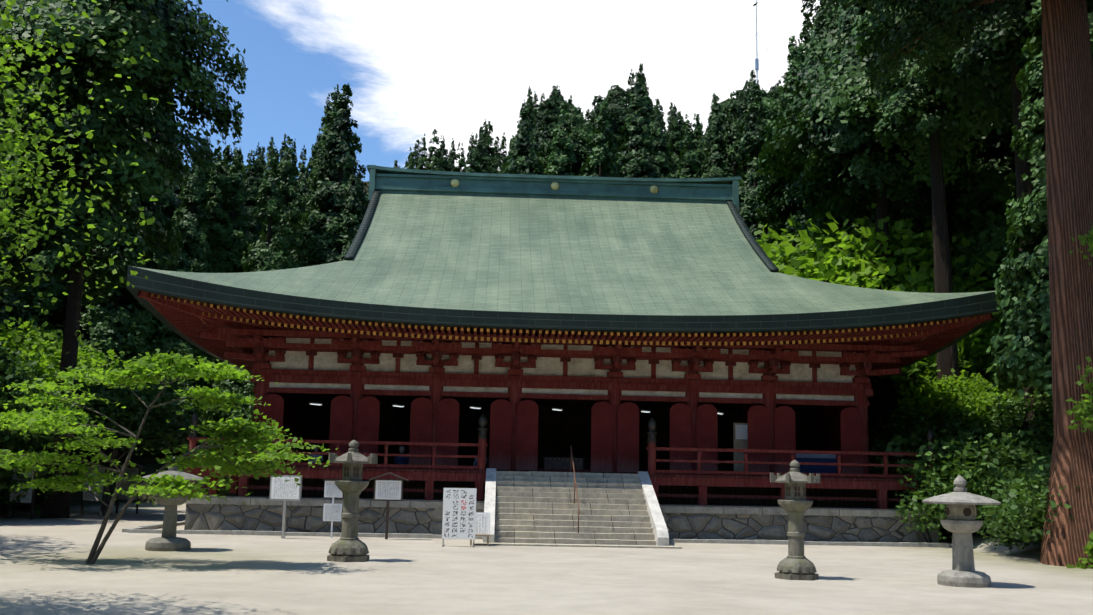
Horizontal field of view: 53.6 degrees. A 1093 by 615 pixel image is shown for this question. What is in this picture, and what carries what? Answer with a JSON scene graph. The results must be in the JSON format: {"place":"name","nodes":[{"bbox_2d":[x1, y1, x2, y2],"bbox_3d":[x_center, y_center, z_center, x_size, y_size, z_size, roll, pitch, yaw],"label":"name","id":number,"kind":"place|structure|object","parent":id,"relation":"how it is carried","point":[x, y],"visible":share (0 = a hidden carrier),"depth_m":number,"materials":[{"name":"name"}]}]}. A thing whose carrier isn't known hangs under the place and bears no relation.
{"place":"outdoors","nodes":[
{"label":"outdoors","id":0,"kind":"place"},
{"bbox_2d":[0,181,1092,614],"bbox_3d":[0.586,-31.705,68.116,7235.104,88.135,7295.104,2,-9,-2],"label":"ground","id":1,"kind":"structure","parent":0,"point":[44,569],"depth_m":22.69,"materials":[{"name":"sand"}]},
{"bbox_2d":[0,113,33,337],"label":"tree","id":2,"kind":"object","parent":1,"relation":"on","point":[17,311],"visible":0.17,"depth_m":58.85,"materials":[{"name":"green plant"}]},
{"bbox_2d":[7,459,39,519],"bbox_3d":[-21.800,7.572,44.942,1.590,2.595,0.380,-2,-10,19],"label":"notice board","id":3,"kind":"object","parent":1,"relation":"on","point":[29,498],"visible":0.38,"depth_m":44.87,"materials":[{"name":"grey wood"}]},
{"bbox_2d":[0,434,61,513],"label":"shrub","id":4,"kind":"object","parent":1,"relation":"on","point":[6,481],"visible":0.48,"depth_m":44.94,"materials":[{"name":"green plant"}]},
{"bbox_2d":[0,93,67,347],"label":"tree","id":5,"kind":"object","parent":1,"relation":"on","point":[54,288],"visible":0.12,"depth_m":71.03,"materials":[{"name":"green plant"}]},
{"bbox_2d":[0,341,91,453],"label":"tree","id":6,"kind":"object","parent":1,"relation":"on","point":[9,369],"visible":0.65,"depth_m":42.37,"materials":[{"name":"plant"}]},
{"bbox_2d":[0,317,133,445],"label":"maple tree","id":7,"kind":"object","parent":1,"relation":"on","point":[11,336],"visible":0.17,"depth_m":54.04,"materials":[{"name":"green plant"}]},
{"bbox_2d":[41,178,110,337],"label":"tree","id":8,"kind":"object","parent":1,"relation":"on","point":[55,315],"depth_m":73.13,"materials":[{"name":"green plant"}]},
{"bbox_2d":[0,0,171,374],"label":"maple tree","id":9,"kind":"object","parent":1,"relation":"on","point":[8,145],"visible":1,"depth_m":14.80,"materials":[{"name":"green plant"}]},
{"bbox_2d":[80,461,107,514],"bbox_3d":[-21.002,8.422,50.178,1.590,2.595,0.380,-2,-10,19],"label":"notice board","id":10,"kind":"object","parent":1,"relation":"on","point":[88,496],"visible":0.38,"depth_m":50.19,"materials":[{"name":"grey wood"}]},
{"bbox_2d":[3,364,204,515],"bbox_3d":[-20.297,6.221,49.939,8.559,7.167,8.071,1,-9,1],"label":"tree","id":11,"kind":"object","parent":1,"relation":"on","point":[157,428],"visible":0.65,"depth_m":48.80,"materials":[{"name":"plant"}]},
{"bbox_2d":[61,118,158,465],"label":"tree","id":12,"kind":"object","parent":1,"relation":"on","point":[126,329],"visible":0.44,"depth_m":71.47,"materials":[{"name":"green plant"}]},
{"bbox_2d":[0,0,247,517],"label":"cedar tree","id":13,"kind":"object","parent":1,"relation":"on","point":[162,39],"visible":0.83,"depth_m":47.58,"materials":[{"name":"green plant"}]},
{"bbox_2d":[114,462,143,513],"bbox_3d":[-20.581,8.916,53.222,1.590,2.595,0.380,-2,-10,19],"label":"notice board","id":14,"kind":"object","parent":1,"relation":"on","point":[130,472],"visible":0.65,"depth_m":53.25,"materials":[{"name":"grey wood"}]},
{"bbox_2d":[134,71,182,269],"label":"tree","id":15,"kind":"object","parent":1,"relation":"on","point":[166,212],"visible":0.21,"depth_m":82.17,"materials":[{"name":"green plant"}]},
{"bbox_2d":[0,348,337,563],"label":"tree","id":16,"kind":"object","parent":1,"relation":"on","point":[132,375],"visible":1,"depth_m":24.08,"materials":[{"name":"green plant"}]},
{"bbox_2d":[143,457,202,550],"bbox_3d":[-10.009,5.238,28.851,1.693,2.501,1.693,4,-10,-19],"label":"lantern","id":17,"kind":"object","parent":1,"relation":"on","point":[168,540],"visible":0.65,"depth_m":28.55,"materials":[{"name":"stone"}]},
{"bbox_2d":[143,147,223,452],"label":"tree","id":18,"kind":"object","parent":1,"relation":"on","point":[195,238],"visible":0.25,"depth_m":74.63,"materials":[{"name":"green plant"}]},
{"bbox_2d":[155,155,218,358],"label":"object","id":19,"kind":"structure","parent":1,"relation":"on","point":[197,211],"depth_m":77.14,"materials":[{"name":"green plant"}]},
{"bbox_2d":[204,141,239,272],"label":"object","id":20,"kind":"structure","parent":1,"relation":"on","point":[219,218],"depth_m":78.89,"materials":[{"name":"green plant"}]},
{"bbox_2d":[208,145,236,261],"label":"tree","id":21,"kind":"object","parent":1,"relation":"on","point":[227,156],"visible":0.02,"depth_m":80.94,"materials":[{"name":"green plant"}]},
{"bbox_2d":[183,159,268,207],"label":"tree","id":22,"kind":"object","parent":1,"relation":"on","point":[207,176],"visible":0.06,"depth_m":102.52,"materials":[{"name":"green plant"}]},
{"bbox_2d":[215,146,254,360],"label":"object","id":23,"kind":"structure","parent":1,"relation":"on","point":[241,243],"depth_m":79.78,"materials":[{"name":"green plant"}]},
{"bbox_2d":[224,150,254,272],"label":"tree","id":24,"kind":"object","parent":1,"relation":"on","point":[238,208],"visible":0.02,"depth_m":80.38,"materials":[{"name":"green plant"}]},
{"bbox_2d":[197,146,294,436],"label":"tree","id":25,"kind":"object","parent":1,"relation":"on","point":[268,257],"visible":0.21,"depth_m":72.32,"materials":[{"name":"green plant"}]},
{"bbox_2d":[238,150,262,252],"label":"tree","id":26,"kind":"object","parent":1,"relation":"on","point":[250,187],"visible":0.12,"depth_m":92.43,"materials":[{"name":"green plant"}]},
{"bbox_2d":[245,142,266,229],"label":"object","id":27,"kind":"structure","parent":1,"relation":"on","point":[259,167],"depth_m":98.66,"materials":[{"name":"green plant"}]},
{"bbox_2d":[220,136,307,435],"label":"tree","id":28,"kind":"object","parent":1,"relation":"on","point":[294,237],"visible":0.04,"depth_m":76.35,"materials":[{"name":"green plant"}]},
{"bbox_2d":[264,133,290,226],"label":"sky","id":29,"kind":"structure","parent":1,"relation":"on","point":[282,155],"depth_m":101.01,"materials":[{"name":"green plant"}]},
{"bbox_2d":[269,475,302,538],"bbox_3d":[-8.463,6.491,34.971,1.050,2.119,0.104,0,-9,8],"label":"notice board","id":30,"kind":"object","parent":1,"relation":"on","point":[282,489],"visible":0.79,"depth_m":35.01,"materials":[{"name":"grey metal"}]},
{"bbox_2d":[285,164,310,261],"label":"tree","id":31,"kind":"object","parent":1,"relation":"on","point":[302,189],"depth_m":84.72,"materials":[{"name":"green plant"}]},
{"bbox_2d":[294,128,341,264],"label":"tree","id":32,"kind":"object","parent":1,"relation":"on","point":[313,175],"visible":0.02,"depth_m":80.59,"materials":[{"name":"green plant"}]},
{"bbox_2d":[312,92,332,158],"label":"tree","id":33,"kind":"object","parent":1,"relation":"on","point":[327,108],"visible":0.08,"depth_m":168.07,"materials":[{"name":"green plant"}]},
{"bbox_2d":[297,83,368,266],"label":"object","id":34,"kind":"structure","parent":1,"relation":"on","point":[321,246],"depth_m":78.84,"materials":[{"name":"green plant"}]},
{"bbox_2d":[323,479,342,537],"bbox_3d":[-7.060,6.695,35.697,0.720,2.000,0.180,3,-9,-10],"label":"notice board","id":35,"kind":"object","parent":1,"relation":"on","point":[332,512],"visible":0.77,"depth_m":35.71,"materials":[{"name":"white paint"}]},
{"bbox_2d":[324,87,347,187],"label":"tree","id":36,"kind":"object","parent":1,"relation":"on","point":[330,117],"visible":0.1,"depth_m":105.93,"materials":[{"name":"green plant"}]},
{"bbox_2d":[338,175,364,260],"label":"tree","id":37,"kind":"object","parent":1,"relation":"on","point":[352,205],"visible":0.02,"depth_m":77.46,"materials":[{"name":"green plant"}]},
{"bbox_2d":[327,440,377,561],"bbox_3d":[-4.788,4.736,26.516,1.214,2.967,1.232,3,-9,-14],"label":"lantern","id":38,"kind":"object","parent":1,"relation":"on","point":[348,546],"visible":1,"depth_m":26.30,"materials":[{"name":"stone"}]},
{"bbox_2d":[369,472,407,538],"bbox_3d":[-5.241,6.589,35.694,1.290,2.281,0.380,2,-9,-2],"label":"notice board","id":39,"kind":"object","parent":1,"relation":"on","point":[388,490],"visible":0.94,"depth_m":35.74,"materials":[{"name":"white wood"}]},
{"bbox_2d":[416,134,427,169],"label":"tree","id":40,"kind":"object","parent":1,"relation":"on","point":[420,162],"visible":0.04,"depth_m":97.74,"materials":[{"name":"green plant"}]},
{"bbox_2d":[424,129,442,170],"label":"tree","id":41,"kind":"object","parent":1,"relation":"on","point":[434,158],"depth_m":90.82,"materials":[{"name":"green plant"}]},
{"bbox_2d":[441,488,476,547],"bbox_3d":[-2.629,6.326,32.627,1.000,1.738,0.520,1,-9,2],"label":"signboard","id":42,"kind":"object","parent":1,"relation":"on","point":[459,514],"visible":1,"depth_m":32.59,"materials":[{"name":"white paint"}]},
{"bbox_2d":[465,138,481,172],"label":"tree","id":43,"kind":"object","parent":1,"relation":"on","point":[475,167],"visible":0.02,"depth_m":74.39,"materials":[{"name":"green plant"}]},
{"bbox_2d":[470,512,489,545],"bbox_3d":[-2.052,6.822,33.308,0.620,0.996,0.400,2,-9,-5],"label":"signboard","id":44,"kind":"object","parent":1,"relation":"on","point":[482,528],"visible":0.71,"depth_m":33.34,"materials":[{"name":"white paint"}]},
{"bbox_2d":[476,132,491,172],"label":"tree","id":45,"kind":"object","parent":1,"relation":"on","point":[482,166],"visible":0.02,"depth_m":80.35,"materials":[{"name":"green plant"}]},
{"bbox_2d":[482,121,498,173],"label":"tree","id":46,"kind":"object","parent":1,"relation":"on","point":[490,151],"visible":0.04,"depth_m":94.92,"materials":[{"name":"green plant"}]},
{"bbox_2d":[497,132,507,173],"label":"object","id":47,"kind":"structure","parent":1,"relation":"on","point":[502,158],"depth_m":99.68,"materials":[{"name":"green plant"}]},
{"bbox_2d":[515,91,534,170],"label":"tree","id":48,"kind":"object","parent":1,"relation":"on","point":[529,107],"visible":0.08,"depth_m":131.33,"materials":[{"name":"green plant"}]},
{"bbox_2d":[508,107,543,174],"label":"tree","id":49,"kind":"object","parent":1,"relation":"on","point":[524,162],"visible":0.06,"depth_m":79.79,"materials":[{"name":"green plant"}]},
{"bbox_2d":[122,520,951,547],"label":"temple kerb","id":50,"kind":"structure","parent":1,"relation":"on","point":[145,529],"depth_m":36.97,"materials":[{"name":"stone"}]},
{"bbox_2d":[536,92,558,159],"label":"tree","id":51,"kind":"object","parent":1,"relation":"on","point":[550,120],"visible":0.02,"depth_m":95.73,"materials":[{"name":"green plant"}]},
{"bbox_2d":[530,89,569,152],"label":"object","id":52,"kind":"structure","parent":1,"relation":"on","point":[543,108],"depth_m":111.07,"materials":[{"name":"green plant"}]},
{"bbox_2d":[544,102,576,175],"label":"tree","id":53,"kind":"object","parent":1,"relation":"on","point":[560,161],"depth_m":75.24,"materials":[{"name":"green plant"}]},
{"bbox_2d":[184,493,939,542],"bbox_3d":[0.095,10.048,53.039,27.000,1.520,29.550,2,-9,-2],"label":"temple podium","id":54,"kind":"object","parent":1,"relation":"on","point":[682,521],"visible":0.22,"depth_m":38.68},
{"bbox_2d":[185,413,935,508],"bbox_3d":[0.141,7.732,53.403,27.620,3.170,28.060,2,-9,-2],"label":"temple veranda","id":55,"kind":"object","parent":54,"relation":"on","point":[432,483],"visible":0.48,"depth_m":39.88,"materials":[{"name":"wood"}]},
{"bbox_2d":[542,457,584,468],"bbox_3d":[0.652,6.123,42.006,1.600,0.580,0.700,2,-9,-2],"label":"offering box","id":56,"kind":"object","parent":55,"relation":"on","point":[554,463],"visible":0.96,"depth_m":41.71,"materials":[{"name":"brown wood"}]},
{"bbox_2d":[733,423,836,472],"bbox_3d":[9.495,5.737,43.298,4.250,2.100,1.060,2,-9,-2],"label":"stall","id":57,"kind":"object","parent":55,"relation":"on","point":[740,435],"visible":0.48,"depth_m":42.86,"materials":[{"name":"blue fabric"}]},
{"bbox_2d":[198,328,928,477],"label":"temple hall","id":58,"kind":"structure","parent":54,"relation":"on","point":[813,397],"depth_m":42.06,"materials":[{"name":"wood"}]},
{"bbox_2d":[125,189,1003,377],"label":"temple roof","id":59,"kind":"structure","parent":58,"relation":"on","point":[531,263],"depth_m":43.03,"materials":[{"name":"metal"}]},
{"bbox_2d":[367,165,740,210],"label":"roof ridge","id":60,"kind":"structure","parent":59,"relation":"on","point":[415,181],"depth_m":55.23,"materials":[{"name":"green metal"}]},
{"bbox_2d":[137,290,993,377],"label":"roof eaves","id":61,"kind":"object","parent":58,"relation":"on","point":[190,319],"visible":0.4,"depth_m":40.31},
{"bbox_2d":[533,106,620,176],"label":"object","id":62,"kind":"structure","parent":1,"relation":"on","point":[580,133],"depth_m":90.75,"materials":[{"name":"green plant"}]},
{"bbox_2d":[474,468,681,548],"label":"temple stairs","id":63,"kind":"structure","parent":1,"relation":"on","point":[537,508],"depth_m":36.46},
{"bbox_2d":[578,99,618,176],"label":"tree","id":64,"kind":"object","parent":1,"relation":"on","point":[598,159],"visible":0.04,"depth_m":80.15,"materials":[{"name":"green plant"}]},
{"bbox_2d":[578,95,620,176],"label":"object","id":65,"kind":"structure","parent":1,"relation":"on","point":[595,110],"depth_m":91.75,"materials":[{"name":"green plant"}]},
{"bbox_2d":[596,85,634,151],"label":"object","id":66,"kind":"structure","parent":1,"relation":"on","point":[618,112],"depth_m":117.31,"materials":[{"name":"green plant"}]},
{"bbox_2d":[615,71,660,177],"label":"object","id":67,"kind":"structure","parent":1,"relation":"on","point":[634,153],"depth_m":85.44,"materials":[{"name":"green plant"}]},
{"bbox_2d":[624,74,652,177],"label":"tree","id":68,"kind":"object","parent":1,"relation":"on","point":[649,111],"visible":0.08,"depth_m":115.00,"materials":[{"name":"green plant"}]},
{"bbox_2d":[639,98,668,177],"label":"tree","id":69,"kind":"object","parent":1,"relation":"on","point":[653,116],"visible":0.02,"depth_m":109.30,"materials":[{"name":"green plant"}]},
{"bbox_2d":[644,104,672,177],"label":"tree","id":70,"kind":"object","parent":1,"relation":"on","point":[663,161],"visible":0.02,"depth_m":91.82,"materials":[{"name":"green plant"}]},
{"bbox_2d":[669,116,683,177],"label":"tree","id":71,"kind":"object","parent":1,"relation":"on","point":[675,144],"depth_m":95.92,"materials":[{"name":"green plant"}]},
{"bbox_2d":[677,114,702,177],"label":"tree","id":72,"kind":"object","parent":1,"relation":"on","point":[686,165],"depth_m":79.71,"materials":[{"name":"green plant"}]},
{"bbox_2d":[690,113,706,177],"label":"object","id":73,"kind":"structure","parent":1,"relation":"on","point":[700,155],"depth_m":102.42,"materials":[{"name":"green plant"}]},
{"bbox_2d":[696,93,733,177],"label":"tree","id":74,"kind":"object","parent":1,"relation":"on","point":[715,133],"depth_m":89.82,"materials":[{"name":"green plant"}]},
{"bbox_2d":[699,89,755,176],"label":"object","id":75,"kind":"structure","parent":1,"relation":"on","point":[740,100],"depth_m":95.71,"materials":[{"name":"green plant"}]},
{"bbox_2d":[718,101,752,221],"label":"tree","id":76,"kind":"object","parent":1,"relation":"on","point":[733,148],"visible":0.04,"depth_m":89.41,"materials":[{"name":"green plant"}]},
{"bbox_2d":[738,79,786,245],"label":"tree","id":77,"kind":"object","parent":1,"relation":"on","point":[750,199],"visible":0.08,"depth_m":82.08,"materials":[{"name":"green plant"}]},
{"bbox_2d":[736,89,788,183],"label":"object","id":78,"kind":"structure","parent":1,"relation":"on","point":[771,106],"depth_m":90.29,"materials":[{"name":"green plant"}]},
{"bbox_2d":[780,35,805,104],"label":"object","id":79,"kind":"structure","parent":1,"relation":"on","point":[791,73],"depth_m":91.14,"materials":[{"name":"green plant"}]},
{"bbox_2d":[770,460,819,580],"bbox_3d":[5.520,4.700,23.957,1.075,2.628,1.091,9,-12,-42],"label":"lantern","id":80,"kind":"object","parent":1,"relation":"on","point":[796,563],"visible":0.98,"depth_m":23.75,"materials":[{"name":"stone"}]},
{"bbox_2d":[799,12,816,75],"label":"tree","id":81,"kind":"object","parent":1,"relation":"on","point":[803,35],"depth_m":114.49,"materials":[{"name":"green plant"}]},
{"bbox_2d":[754,77,875,251],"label":"tree","id":82,"kind":"object","parent":1,"relation":"on","point":[777,210],"visible":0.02,"depth_m":68.67,"materials":[{"name":"green plant"}]},
{"bbox_2d":[754,216,933,405],"bbox_3d":[15.603,3.388,64.093,21.886,16.654,23.352,0,-9,4],"label":"maple tree","id":83,"kind":"object","parent":1,"relation":"on","point":[777,237],"depth_m":60.17,"materials":[{"name":"green plant"}]},
{"bbox_2d":[749,0,963,242],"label":"tree","id":84,"kind":"object","parent":1,"relation":"on","point":[795,175],"visible":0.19,"depth_m":62.31,"materials":[{"name":"green plant"}]},
{"bbox_2d":[761,0,973,430],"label":"tree","id":85,"kind":"object","parent":1,"relation":"on","point":[834,102],"visible":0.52,"depth_m":56.80,"materials":[{"name":"green plant"}]},
{"bbox_2d":[761,203,1014,399],"bbox_3d":[18.142,2.328,60.569,19.831,15.091,21.160,-3,-10,26],"label":"maple tree","id":86,"kind":"object","parent":1,"relation":"on","point":[871,265],"visible":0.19,"depth_m":56.47,"materials":[{"name":"green plant"}]},
{"bbox_2d":[753,0,1092,568],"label":"tree","id":87,"kind":"object","parent":1,"relation":"on","point":[1067,78],"visible":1,"depth_m":31.20,"materials":[{"name":"green plant"}]},
{"bbox_2d":[1064,226,1092,568],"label":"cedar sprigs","id":88,"kind":"object","parent":87,"relation":"attached to","point":[1083,412],"visible":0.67,"depth_m":29.25,"materials":[{"name":"green plant"}]},
{"bbox_2d":[845,0,1010,417],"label":"tree","id":89,"kind":"object","parent":1,"relation":"on","point":[939,135],"visible":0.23,"depth_m":49.58,"materials":[{"name":"green plant"}]},
{"bbox_2d":[897,158,967,253],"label":"tree","id":90,"kind":"object","parent":1,"relation":"on","point":[927,198],"depth_m":66.76,"materials":[{"name":"green plant"}]},
{"bbox_2d":[872,385,1001,440],"bbox_3d":[19.524,5.705,48.933,7.603,4.420,8.503,6,-10,-30],"label":"shrub","id":91,"kind":"object","parent":1,"relation":"on","point":[902,414],"depth_m":48.28,"materials":[{"name":"green plant"}]},
{"bbox_2d":[869,418,1013,504],"bbox_3d":[16.507,6.671,43.987,8.376,4.354,7.490,1,-9,3],"label":"shrub","id":92,"kind":"object","parent":1,"relation":"on","point":[898,440],"visible":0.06,"depth_m":43.29,"materials":[{"name":"green plant"}]},
{"bbox_2d":[868,277,1017,408],"bbox_3d":[20.083,3.513,55.684,14.526,10.360,13.614,-7,-12,41],"label":"maple tree","id":93,"kind":"object","parent":1,"relation":"on","point":[980,343],"visible":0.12,"depth_m":50.98,"materials":[{"name":"green plant"}]},
{"bbox_2d":[910,144,976,232],"bbox_3d":[22.754,-7.657,65.542,9.861,31.466,9.431,-2,-9,16],"label":"tree","id":94,"kind":"object","parent":1,"relation":"on","point":[920,223],"depth_m":64.67,"materials":[{"name":"green plant"}]},
{"bbox_2d":[869,397,1018,471],"bbox_3d":[17.594,6.187,46.795,7.745,4.502,8.661,0,-9,6],"label":"shrub","id":95,"kind":"object","parent":1,"relation":"on","point":[946,421],"visible":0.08,"depth_m":45.24,"materials":[{"name":"green plant"}]},
{"bbox_2d":[892,463,1016,540],"bbox_3d":[15.161,7.127,39.318,5.162,3.001,5.773,-1,-9,11],"label":"shrub","id":96,"kind":"object","parent":1,"relation":"on","point":[934,514],"visible":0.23,"depth_m":38.15,"materials":[{"name":"green plant"}]},
{"bbox_2d":[887,368,1023,437],"bbox_3d":[18.348,5.393,48.016,7.246,5.168,6.791,3,-9,-11],"label":"shrub","id":97,"kind":"object","parent":1,"relation":"on","point":[970,399],"visible":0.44,"depth_m":46.91,"materials":[{"name":"green plant"}]},
{"bbox_2d":[922,475,1000,587],"bbox_3d":[8.886,4.779,23.132,1.590,2.349,1.590,2,-9,-2],"label":"lantern","id":98,"kind":"object","parent":1,"relation":"on","point":[961,524],"visible":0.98,"depth_m":22.88,"materials":[{"name":"stone"}]},
{"bbox_2d":[896,421,1053,505],"bbox_3d":[16.756,6.132,39.638,7.566,3.933,6.766,-2,-10,21],"label":"shrub","id":99,"kind":"object","parent":1,"relation":"on","point":[1007,454],"visible":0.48,"depth_m":38.66,"materials":[{"name":"green plant"}]},
{"bbox_2d":[945,117,1018,291],"bbox_3d":[25.533,-9.680,58.828,8.958,30.615,9.919,7,-11,-34],"label":"tree","id":100,"kind":"object","parent":1,"relation":"on","point":[980,195],"visible":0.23,"depth_m":56.52,"materials":[{"name":"green plant"}]},
{"bbox_2d":[913,0,1051,451],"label":"tree","id":101,"kind":"object","parent":1,"relation":"on","point":[982,72],"visible":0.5,"depth_m":44.43,"materials":[{"name":"green plant"}]},
{"bbox_2d":[936,465,1030,520],"bbox_3d":[16.346,6.711,38.268,4.502,2.340,4.026,9,-12,-40],"label":"shrub","id":102,"kind":"object","parent":1,"relation":"on","point":[988,490],"visible":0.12,"depth_m":37.49,"materials":[{"name":"green plant"}]},
{"bbox_2d":[983,388,1024,439],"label":"shrub","id":103,"kind":"object","parent":1,"relation":"on","point":[996,420],"visible":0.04,"depth_m":43.52,"materials":[{"name":"green plant"}]},
{"bbox_2d":[976,492,1045,549],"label":"shrub","id":104,"kind":"object","parent":1,"relation":"on","point":[1009,541],"visible":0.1,"depth_m":32.97,"materials":[{"name":"green plant"}]},
{"bbox_2d":[987,386,1052,439],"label":"shrub","id":105,"kind":"object","parent":1,"relation":"on","point":[1011,407],"visible":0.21,"depth_m":41.72,"materials":[{"name":"green plant"}]},
{"bbox_2d":[980,446,1075,542],"bbox_3d":[15.974,5.753,32.159,5.958,3.463,6.662,-1,-9,15],"label":"shrub","id":106,"kind":"object","parent":1,"relation":"on","point":[1035,487],"visible":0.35,"depth_m":31.30,"materials":[{"name":"green plant"}]},
{"bbox_2d":[986,0,1092,399],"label":"tree","id":107,"kind":"object","parent":1,"relation":"on","point":[1021,352],"visible":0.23,"depth_m":37.92,"materials":[{"name":"green plant"}]},
{"bbox_2d":[1031,394,1053,444],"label":"shrub","id":108,"kind":"object","parent":1,"relation":"on","point":[1049,412],"visible":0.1,"depth_m":38.43,"materials":[{"name":"green plant"}]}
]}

